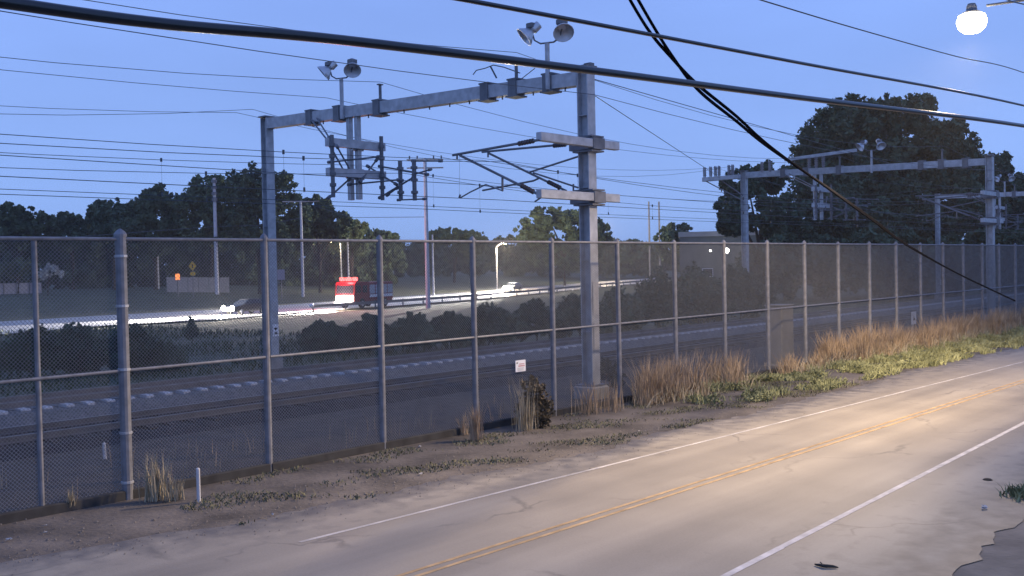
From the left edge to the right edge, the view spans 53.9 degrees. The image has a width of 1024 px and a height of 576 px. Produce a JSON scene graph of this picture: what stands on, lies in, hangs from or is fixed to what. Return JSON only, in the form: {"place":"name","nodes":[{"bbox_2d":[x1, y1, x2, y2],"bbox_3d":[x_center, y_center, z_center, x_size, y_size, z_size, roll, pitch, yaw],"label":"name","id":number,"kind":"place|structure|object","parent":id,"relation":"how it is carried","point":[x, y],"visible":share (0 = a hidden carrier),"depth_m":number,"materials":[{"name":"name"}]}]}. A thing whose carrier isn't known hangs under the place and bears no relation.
{"place":"outdoors","nodes":[
{"label":"outdoors","id":0,"kind":"place"},
{"bbox_2d":[0,341,816,496],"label":"dead stalks","id":1,"kind":"object","parent":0,"point":[329,434],"visible":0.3,"depth_m":23.80,"materials":[{"name":"brown plant"}]},
{"bbox_2d":[0,269,1009,396],"bbox_3d":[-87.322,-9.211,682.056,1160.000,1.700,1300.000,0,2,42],"label":"ground","id":2,"kind":"structure","parent":0,"point":[86,301],"depth_m":111.60,"materials":[{"name":"green plant"}]},
{"bbox_2d":[0,257,40,294],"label":"blossom shrub","id":3,"kind":"object","parent":2,"relation":"on","point":[21,268],"visible":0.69,"depth_m":141.64,"materials":[{"name":"grey plant"}]},
{"bbox_2d":[0,282,41,293],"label":"panel wall","id":4,"kind":"structure","parent":2,"relation":"on","point":[9,289],"depth_m":145.22,"materials":[{"name":"paint"}]},
{"bbox_2d":[0,201,61,281],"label":"leafy tree","id":5,"kind":"object","parent":2,"relation":"on","point":[18,220],"visible":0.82,"depth_m":162.38,"materials":[{"name":"green plant"}]},
{"bbox_2d":[0,323,70,377],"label":"bush","id":6,"kind":"object","parent":2,"relation":"on","point":[49,351],"visible":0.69,"depth_m":40.65,"materials":[{"name":"green plant"}]},
{"bbox_2d":[38,263,63,294],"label":"blossom shrub","id":7,"kind":"object","parent":2,"relation":"on","point":[48,267],"visible":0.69,"depth_m":140.21,"materials":[{"name":"white plant"}]},
{"bbox_2d":[39,211,91,289],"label":"leafy tree","id":8,"kind":"object","parent":2,"relation":"on","point":[68,220],"visible":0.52,"depth_m":170.47,"materials":[{"name":"green plant"}]},
{"bbox_2d":[48,321,109,373],"bbox_3d":[-18.233,2.647,42.163,2.631,2.551,2.787,0,2,42],"label":"bush","id":9,"kind":"object","parent":2,"relation":"on","point":[73,334],"visible":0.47,"depth_m":41.82,"materials":[{"name":"green plant"}]},
{"bbox_2d":[70,197,152,289],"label":"leafy tree","id":10,"kind":"object","parent":2,"relation":"on","point":[101,215],"visible":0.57,"depth_m":163.88,"materials":[{"name":"green plant"}]},
{"bbox_2d":[95,323,158,372],"bbox_3d":[-16.015,2.644,42.016,2.466,2.473,2.504,0,2,42],"label":"bush","id":11,"kind":"object","parent":2,"relation":"on","point":[132,347],"visible":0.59,"depth_m":41.47,"materials":[{"name":"green plant"}]},
{"bbox_2d":[109,182,195,289],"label":"leafy tree","id":12,"kind":"object","parent":2,"relation":"on","point":[140,216],"visible":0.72,"depth_m":160.38,"materials":[{"name":"green plant"}]},
{"bbox_2d":[143,339,187,371],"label":"bush","id":13,"kind":"object","parent":2,"relation":"on","point":[171,353],"visible":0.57,"depth_m":42.51,"materials":[{"name":"green plant"}]},
{"bbox_2d":[185,316,199,341],"bbox_3d":[-19.060,2.604,60.042,0.943,1.926,1.002,0,2,42],"label":"conifer","id":14,"kind":"object","parent":2,"relation":"on","point":[194,328],"visible":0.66,"depth_m":59.88,"materials":[{"name":"green plant"}]},
{"bbox_2d":[166,277,228,292],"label":"concrete wall","id":15,"kind":"structure","parent":2,"relation":"on","point":[199,284],"depth_m":153.75,"materials":[{"name":"grey concrete"}]},
{"bbox_2d":[0,228,408,288],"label":"woodland","id":16,"kind":"object","parent":2,"relation":"on","point":[83,266],"visible":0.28,"depth_m":191.41,"materials":[{"name":"green plant"}]},
{"bbox_2d":[167,174,243,276],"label":"leafy tree","id":17,"kind":"object","parent":2,"relation":"on","point":[199,212],"visible":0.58,"depth_m":157.14,"materials":[{"name":"green plant"}]},
{"bbox_2d":[211,178,218,293],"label":"utility pole","id":18,"kind":"object","parent":2,"relation":"on","point":[214,182],"visible":0.83,"depth_m":149.62,"materials":[{"name":"metal"}]},
{"bbox_2d":[0,226,213,241],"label":"service wire","id":19,"kind":"object","parent":18,"relation":"attached to","point":[131,232],"visible":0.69,"depth_m":147.60,"materials":[{"name":"black metal"}]},
{"bbox_2d":[202,160,313,293],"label":"leafy tree","id":20,"kind":"object","parent":2,"relation":"on","point":[244,213],"visible":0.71,"depth_m":151.97,"materials":[{"name":"green plant"}]},
{"bbox_2d":[282,201,318,296],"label":"utility pole","id":21,"kind":"object","parent":2,"relation":"on","point":[301,244],"visible":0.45,"depth_m":149.72,"materials":[{"name":"grey wood"}]},
{"bbox_2d":[284,193,355,292],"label":"leafy tree","id":22,"kind":"object","parent":2,"relation":"on","point":[326,225],"visible":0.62,"depth_m":163.03,"materials":[{"name":"green plant"}]},
{"bbox_2d":[296,318,356,351],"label":"bush","id":23,"kind":"object","parent":2,"relation":"on","point":[333,334],"visible":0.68,"depth_m":49.59,"materials":[{"name":"green plant"}]},
{"bbox_2d":[0,278,655,333],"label":"highway","id":24,"kind":"structure","parent":2,"relation":"on","point":[60,321],"depth_m":98.10,"materials":[{"name":"grey asphalt"}]},
{"bbox_2d":[221,298,261,314],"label":"car","id":25,"kind":"object","parent":24,"relation":"on","point":[249,306],"visible":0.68,"depth_m":95.78,"materials":[{"name":"paint"}]},
{"bbox_2d":[334,277,392,307],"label":"fire truck","id":26,"kind":"object","parent":24,"relation":"on","point":[345,291],"visible":0.62,"depth_m":105.03,"materials":[{"name":"red paint"}]},
{"bbox_2d":[309,280,652,312],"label":"guardrail","id":27,"kind":"object","parent":24,"relation":"on","point":[419,299],"visible":0.5,"depth_m":118.80,"materials":[{"name":"metal"}]},
{"bbox_2d":[503,282,521,291],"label":"car","id":28,"kind":"object","parent":24,"relation":"on","point":[513,286],"visible":0.69,"depth_m":163.68,"materials":[{"name":"grey paint"}]},
{"bbox_2d":[328,219,368,277],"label":"leafy tree","id":29,"kind":"object","parent":2,"relation":"on","point":[358,231],"visible":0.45,"depth_m":184.11,"materials":[{"name":"green plant"}]},
{"bbox_2d":[338,312,400,351],"bbox_3d":[-7.198,2.347,50.059,2.936,2.363,2.961,-2,1,-26],"label":"bush","id":30,"kind":"object","parent":2,"relation":"on","point":[363,330],"visible":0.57,"depth_m":49.53,"materials":[{"name":"green plant"}]},
{"bbox_2d":[384,311,440,350],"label":"bush","id":31,"kind":"object","parent":2,"relation":"on","point":[412,330],"visible":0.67,"depth_m":49.46,"materials":[{"name":"green plant"}]},
{"bbox_2d":[407,155,442,308],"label":"utility pole","id":32,"kind":"object","parent":2,"relation":"on","point":[424,167],"visible":0.73,"depth_m":103.68,"materials":[{"name":"grey wood"}]},
{"bbox_2d":[258,62,619,399],"bbox_3d":[-4.335,-1.962,35.637,17.425,11.009,3.884,0,2,42],"label":"catenary portal","id":33,"kind":"object","parent":2,"relation":"on","point":[586,144],"visible":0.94,"depth_m":32.96,"materials":[{"name":"metal"}]},
{"bbox_2d":[318,58,360,118],"bbox_3d":[-6.501,-7.537,38.014,1.908,2.266,0.741,-1,1,25],"label":"twin floodlight","id":34,"kind":"object","parent":33,"relation":"attached to","point":[351,71],"visible":0.94,"depth_m":38.01,"materials":[{"name":"metal"}]},
{"bbox_2d":[0,69,1017,198],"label":"feeder wire","id":35,"kind":"object","parent":33,"relation":"attached to","point":[397,112],"visible":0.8,"depth_m":38.78,"materials":[{"name":"black metal"}]},
{"bbox_2d":[1,57,1019,188],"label":"feeder wire","id":36,"kind":"object","parent":33,"relation":"attached to","point":[412,91],"visible":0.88,"depth_m":36.10,"materials":[{"name":"black metal"}]},
{"bbox_2d":[0,152,1021,230],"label":"catenary line","id":37,"kind":"object","parent":33,"relation":"hanging from","point":[432,175],"visible":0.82,"depth_m":36.74,"materials":[{"name":"black metal"}]},
{"bbox_2d":[0,167,1022,232],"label":"catenary line","id":38,"kind":"object","parent":33,"relation":"hanging from","point":[205,173],"visible":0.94,"depth_m":34.67,"materials":[{"name":"black metal"}]},
{"bbox_2d":[0,10,1022,178],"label":"feeder wire","id":39,"kind":"object","parent":33,"relation":"attached to","point":[408,72],"visible":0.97,"depth_m":23.90,"materials":[{"name":"black metal"}]},
{"bbox_2d":[0,143,1023,228],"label":"catenary line","id":40,"kind":"object","parent":33,"relation":"hanging from","point":[304,158],"visible":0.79,"depth_m":28.31,"materials":[{"name":"black metal"}]},
{"bbox_2d":[517,19,573,88],"bbox_3d":[1.050,-7.264,31.265,1.908,2.202,0.741,-1,1,25],"label":"twin floodlight","id":41,"kind":"object","parent":33,"relation":"attached to","point":[563,31],"visible":0.95,"depth_m":31.27,"materials":[{"name":"metal"}]},
{"bbox_2d":[86,0,1019,175],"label":"feeder wire","id":42,"kind":"object","parent":33,"relation":"attached to","point":[467,48],"visible":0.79,"depth_m":30.76,"materials":[{"name":"black metal"}]},
{"bbox_2d":[595,96,719,177],"bbox_3d":[7.660,-6.644,47.592,0.025,0.134,35.354,-1,1,19],"label":"guy wire","id":43,"kind":"object","parent":33,"relation":"attached to","point":[651,132],"visible":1,"depth_m":41.66,"materials":[{"name":"grey metal"}]},
{"bbox_2d":[595,79,887,162],"bbox_3d":[13.179,-7.221,47.535,0.025,0.447,40.286,0,1,33],"label":"guy wire","id":44,"kind":"object","parent":33,"relation":"attached to","point":[724,116],"visible":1,"depth_m":38.98,"materials":[{"name":"grey metal"}]},
{"bbox_2d":[429,311,481,348],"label":"bush","id":45,"kind":"object","parent":2,"relation":"on","point":[454,328],"visible":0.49,"depth_m":50.59,"materials":[{"name":"green plant"}]},
{"bbox_2d":[423,226,488,282],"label":"leafy tree","id":46,"kind":"object","parent":2,"relation":"on","point":[440,233],"visible":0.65,"depth_m":227.35,"materials":[{"name":"green leaves"},{"name":"bark"}]},
{"bbox_2d":[469,301,526,344],"bbox_3d":[-0.732,2.000,52.233,3.270,2.698,3.386,0,2,42],"label":"bush","id":47,"kind":"object","parent":2,"relation":"on","point":[497,325],"visible":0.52,"depth_m":51.51,"materials":[{"name":"green plant"}]},
{"bbox_2d":[0,308,1022,512],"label":"railway yard","id":48,"kind":"structure","parent":2,"relation":"on","point":[168,446],"depth_m":24.16,"materials":[{"name":"grey gravel"}]},
{"bbox_2d":[0,294,1023,427],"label":"track bed","id":49,"kind":"object","parent":48,"relation":"on","point":[142,404],"visible":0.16,"depth_m":34.37,"materials":[{"name":"grey gravel"}]},
{"bbox_2d":[0,289,1023,414],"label":"railway track","id":50,"kind":"structure","parent":49,"relation":"on","point":[159,391],"depth_m":36.96,"materials":[{"name":"metal"}]},
{"bbox_2d":[0,304,1023,461],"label":"track bed","id":51,"kind":"object","parent":48,"relation":"on","point":[187,428],"visible":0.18,"depth_m":28.77,"materials":[{"name":"grey gravel"}]},
{"bbox_2d":[0,298,1023,449],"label":"railway track","id":52,"kind":"structure","parent":51,"relation":"on","point":[231,401],"depth_m":31.04,"materials":[{"name":"metal"}]},
{"bbox_2d":[764,304,794,366],"bbox_3d":[10.499,1.835,39.446,0.815,2.385,1.100,0,2,42],"label":"equipment cabinet","id":53,"kind":"object","parent":48,"relation":"on","point":[779,337],"visible":0.35,"depth_m":39.07,"materials":[{"name":"metal"}]},
{"bbox_2d":[702,149,1002,318],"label":"catenary portal","id":54,"kind":"object","parent":48,"relation":"on","point":[990,195],"visible":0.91,"depth_m":66.84,"materials":[{"name":"metal"}]},
{"bbox_2d":[8,106,956,203],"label":"feeder wire","id":55,"kind":"object","parent":54,"relation":"attached to","point":[374,141],"visible":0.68,"depth_m":46.84,"materials":[{"name":"black metal"}]},
{"bbox_2d":[0,134,1023,222],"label":"catenary line","id":56,"kind":"object","parent":54,"relation":"hanging from","point":[283,152],"visible":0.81,"depth_m":28.98,"materials":[{"name":"black metal"}]},
{"bbox_2d":[18,109,1013,211],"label":"feeder wire","id":57,"kind":"object","parent":54,"relation":"attached to","point":[398,148],"visible":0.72,"depth_m":46.59,"materials":[{"name":"black metal"}]},
{"bbox_2d":[856,139,885,172],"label":"twin floodlight","id":58,"kind":"object","parent":54,"relation":"attached to","point":[860,146],"visible":0.91,"depth_m":65.50,"materials":[{"name":"metal"}]},
{"bbox_2d":[390,232,679,277],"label":"woodland","id":59,"kind":"object","parent":2,"relation":"on","point":[509,237],"visible":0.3,"depth_m":293.46,"materials":[{"name":"green leaves"},{"name":"bark"}]},
{"bbox_2d":[510,297,569,341],"bbox_3d":[1.314,1.875,53.197,3.222,2.823,3.087,0,2,42],"label":"bush","id":60,"kind":"object","parent":2,"relation":"on","point":[557,323],"visible":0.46,"depth_m":52.48,"materials":[{"name":"green plant"}]},
{"bbox_2d":[512,206,612,284],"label":"leafy tree","id":61,"kind":"object","parent":2,"relation":"on","point":[542,227],"visible":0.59,"depth_m":203.25,"materials":[{"name":"green leaves"},{"name":"bark"}]},
{"bbox_2d":[555,293,612,337],"bbox_3d":[3.649,1.694,55.098,3.427,3.008,3.532,0,2,42],"label":"bush","id":62,"kind":"object","parent":2,"relation":"on","point":[571,321],"visible":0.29,"depth_m":54.67,"materials":[{"name":"green plant"}]},
{"bbox_2d":[600,355,626,386],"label":"shrub","id":63,"kind":"object","parent":2,"relation":"on","point":[609,364],"visible":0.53,"depth_m":33.37,"materials":[{"name":"green plant"}]},
{"bbox_2d":[599,286,652,331],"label":"bush","id":64,"kind":"object","parent":2,"relation":"on","point":[612,306],"visible":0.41,"depth_m":56.39,"materials":[{"name":"green plant"}]},
{"bbox_2d":[648,202,650,275],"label":"utility pole","id":65,"kind":"object","parent":2,"relation":"on","point":[649,235],"visible":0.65,"depth_m":259.73,"materials":[{"name":"wood"}]},
{"bbox_2d":[633,265,696,327],"bbox_3d":[8.941,0.774,62.053,4.059,4.332,4.316,0,2,42],"label":"bush","id":66,"kind":"object","parent":2,"relation":"on","point":[682,296],"visible":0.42,"depth_m":61.08,"materials":[{"name":"green plant"}]},
{"bbox_2d":[644,222,692,263],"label":"leafy tree","id":67,"kind":"object","parent":2,"relation":"on","point":[669,233],"visible":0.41,"depth_m":186.00,"materials":[{"name":"green plant"}]},
{"bbox_2d":[669,261,736,324],"bbox_3d":[12.082,0.484,65.535,4.168,4.636,3.805,-2,1,-35],"label":"bush","id":68,"kind":"object","parent":2,"relation":"on","point":[707,295],"visible":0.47,"depth_m":64.96,"materials":[{"name":"green plant"}]},
{"bbox_2d":[678,230,764,288],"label":"flat roof building","id":69,"kind":"structure","parent":2,"relation":"on","point":[709,236],"depth_m":154.56,"materials":[{"name":"paint"}]},
{"bbox_2d":[717,264,777,318],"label":"bush","id":70,"kind":"object","parent":2,"relation":"on","point":[737,276],"visible":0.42,"depth_m":69.51,"materials":[{"name":"green plant"}]},
{"bbox_2d":[712,159,817,247],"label":"leafy tree","id":71,"kind":"object","parent":2,"relation":"on","point":[759,188],"visible":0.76,"depth_m":110.71,"materials":[{"name":"green plant"}]},
{"bbox_2d":[735,227,1023,299],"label":"undergrowth","id":72,"kind":"object","parent":2,"relation":"on","point":[978,237],"visible":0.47,"depth_m":98.99,"materials":[{"name":"green plant"}]},
{"bbox_2d":[787,92,1007,242],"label":"tree","id":73,"kind":"object","parent":2,"relation":"on","point":[842,125],"visible":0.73,"depth_m":113.78,"materials":[{"name":"green plant"}]},
{"bbox_2d":[934,185,1023,298],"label":"catenary portal","id":74,"kind":"object","parent":2,"relation":"on","point":[999,207],"visible":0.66,"depth_m":98.05,"materials":[{"name":"metal"}]},
{"bbox_2d":[994,174,1014,196],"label":"twin floodlight","id":75,"kind":"object","parent":74,"relation":"attached to","point":[1010,179],"visible":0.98,"depth_m":96.11,"materials":[{"name":"metal"}]},
{"bbox_2d":[982,150,1023,289],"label":"leafy tree","id":76,"kind":"object","parent":2,"relation":"on","point":[1002,161],"visible":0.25,"depth_m":123.66,"materials":[{"name":"green plant"}]},
{"bbox_2d":[0,337,1012,575],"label":"verge","id":77,"kind":"structure","parent":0,"point":[145,514],"depth_m":19.72,"materials":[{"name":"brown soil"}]},
{"bbox_2d":[135,450,175,502],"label":"grass tuft","id":78,"kind":"object","parent":77,"relation":"on","point":[155,488],"visible":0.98,"depth_m":18.05,"materials":[{"name":"plant"}]},
{"bbox_2d":[161,472,185,501],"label":"grass tuft","id":79,"kind":"object","parent":77,"relation":"on","point":[175,493],"visible":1,"depth_m":18.05,"materials":[{"name":"plant"}]},
{"bbox_2d":[196,468,200,501],"bbox_3d":[-5.585,3.550,17.927,0.066,0.703,0.068,-1,1,19],"label":"marker stake","id":80,"kind":"object","parent":77,"relation":"on","point":[198,484],"visible":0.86,"depth_m":17.90,"materials":[{"name":"white plastic"}]},
{"bbox_2d":[456,413,471,434],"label":"grass tuft","id":81,"kind":"object","parent":77,"relation":"on","point":[463,428],"visible":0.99,"depth_m":24.52,"materials":[{"name":"beige plant"}]},
{"bbox_2d":[466,401,483,440],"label":"grass tuft","id":82,"kind":"object","parent":77,"relation":"on","point":[475,427],"visible":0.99,"depth_m":23.58,"materials":[{"name":"beige plant"}]},
{"bbox_2d":[0,229,1023,524],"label":"chain link fence","id":83,"kind":"object","parent":77,"relation":"on","point":[124,371],"visible":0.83,"depth_m":23.22,"materials":[{"name":"metal"}]},
{"bbox_2d":[515,360,525,371],"bbox_3d":[0.224,2.030,26.238,0.017,0.300,0.400,0,2,42],"label":"warning sign","id":84,"kind":"object","parent":83,"relation":"attached to","point":[520,365],"visible":1,"depth_m":26.23,"materials":[{"name":"white metal"}]},
{"bbox_2d":[180,381,859,524],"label":"weeds","id":85,"kind":"object","parent":77,"relation":"on","point":[779,384],"visible":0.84,"depth_m":22.72,"materials":[{"name":"plant"}]},
{"bbox_2d":[508,373,538,432],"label":"grass tuft","id":86,"kind":"object","parent":77,"relation":"on","point":[524,413],"visible":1,"depth_m":25.01,"materials":[{"name":"plant"}]},
{"bbox_2d":[514,374,555,426],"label":"shrub","id":87,"kind":"object","parent":77,"relation":"on","point":[542,417],"visible":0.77,"depth_m":25.37,"materials":[{"name":"green plant"}]},
{"bbox_2d":[569,379,604,415],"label":"grass tuft","id":88,"kind":"object","parent":77,"relation":"on","point":[590,408],"visible":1,"depth_m":27.47,"materials":[{"name":"beige plant"}]},
{"bbox_2d":[598,378,626,412],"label":"grass tuft","id":89,"kind":"object","parent":77,"relation":"on","point":[614,404],"visible":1,"depth_m":27.93,"materials":[{"name":"beige plant"}]},
{"bbox_2d":[677,324,1023,405],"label":"weeds","id":90,"kind":"object","parent":77,"relation":"on","point":[931,357],"visible":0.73,"depth_m":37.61,"materials":[{"name":"green plant"}]},
{"bbox_2d":[0,346,1023,575],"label":"road","id":91,"kind":"structure","parent":0,"point":[940,521],"depth_m":16.56,"materials":[{"name":"grey asphalt"}]},
{"bbox_2d":[298,361,1023,542],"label":"road edge line","id":92,"kind":"object","parent":91,"relation":"on","point":[611,464],"visible":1,"depth_m":20.09,"materials":[{"name":"white paint"}]},
{"bbox_2d":[396,379,1023,575],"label":"road centre line","id":93,"kind":"object","parent":91,"relation":"on","point":[446,560],"visible":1,"depth_m":17.43,"materials":[{"name":"yellow paint"}]},
{"bbox_2d":[414,382,1023,575],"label":"road centre line","id":94,"kind":"object","parent":91,"relation":"on","point":[455,563],"visible":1,"depth_m":17.44,"materials":[{"name":"yellow paint"}]},
{"bbox_2d":[721,422,1023,575],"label":"road edge line","id":95,"kind":"object","parent":91,"relation":"on","point":[769,553],"visible":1,"depth_m":16.23,"materials":[{"name":"white paint"}]},
{"bbox_2d":[996,482,1023,501],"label":"grass tuft","id":96,"kind":"object","parent":91,"relation":"on","point":[1017,492],"visible":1,"depth_m":17.02,"materials":[{"name":"green plant"}]},
{"bbox_2d":[0,0,1023,267],"label":"sky","id":97,"kind":"structure","parent":0,"point":[757,26],"materials":[{"name":"blue"}]},
{"bbox_2d":[621,300,1023,407],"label":"dry grass","id":98,"kind":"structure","parent":0,"point":[664,377],"depth_m":38.82,"materials":[{"name":"brown plant"}]},
{"bbox_2d":[952,520,1023,575],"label":"pavement","id":99,"kind":"structure","parent":0,"point":[1003,555],"depth_m":13.60,"materials":[{"name":"grey concrete"}]},
{"bbox_3d":[14.641,-2.173,22.879,2.400,11.500,0.340,0,2,42],"label":"utility pole","id":100,"kind":"object","parent":99,"relation":"on","visible":0},
{"bbox_2d":[0,0,1023,127],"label":"telephone cable","id":101,"kind":"object","parent":100,"relation":"attached to","point":[71,12],"visible":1,"depth_m":5.41,"materials":[{"name":"black rubber"}]},
{"bbox_2d":[454,0,1023,106],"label":"power cable","id":102,"kind":"object","parent":100,"relation":"attached to","point":[548,15],"visible":1,"depth_m":8.00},
{"bbox_2d":[629,0,1013,299],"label":"drop cable","id":103,"kind":"object","parent":100,"relation":"attached to","point":[705,91],"visible":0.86,"depth_m":15.49,"materials":[{"name":"rubber"}]},
{"bbox_2d":[637,0,1014,300],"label":"drop cable","id":104,"kind":"object","parent":100,"relation":"attached to","point":[707,98],"visible":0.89,"depth_m":13.34,"materials":[{"name":"rubber"}]},
{"bbox_2d":[760,0,1023,72],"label":"overhead wire","id":105,"kind":"object","parent":100,"relation":"attached to","point":[879,35],"visible":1,"depth_m":11.53,"materials":[{"name":"black metal"}]},
{"bbox_2d":[956,0,1023,33],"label":"street lamp","id":106,"kind":"object","parent":100,"relation":"attached to","point":[971,19],"visible":1,"depth_m":24.90,"materials":[{"name":"metal"}]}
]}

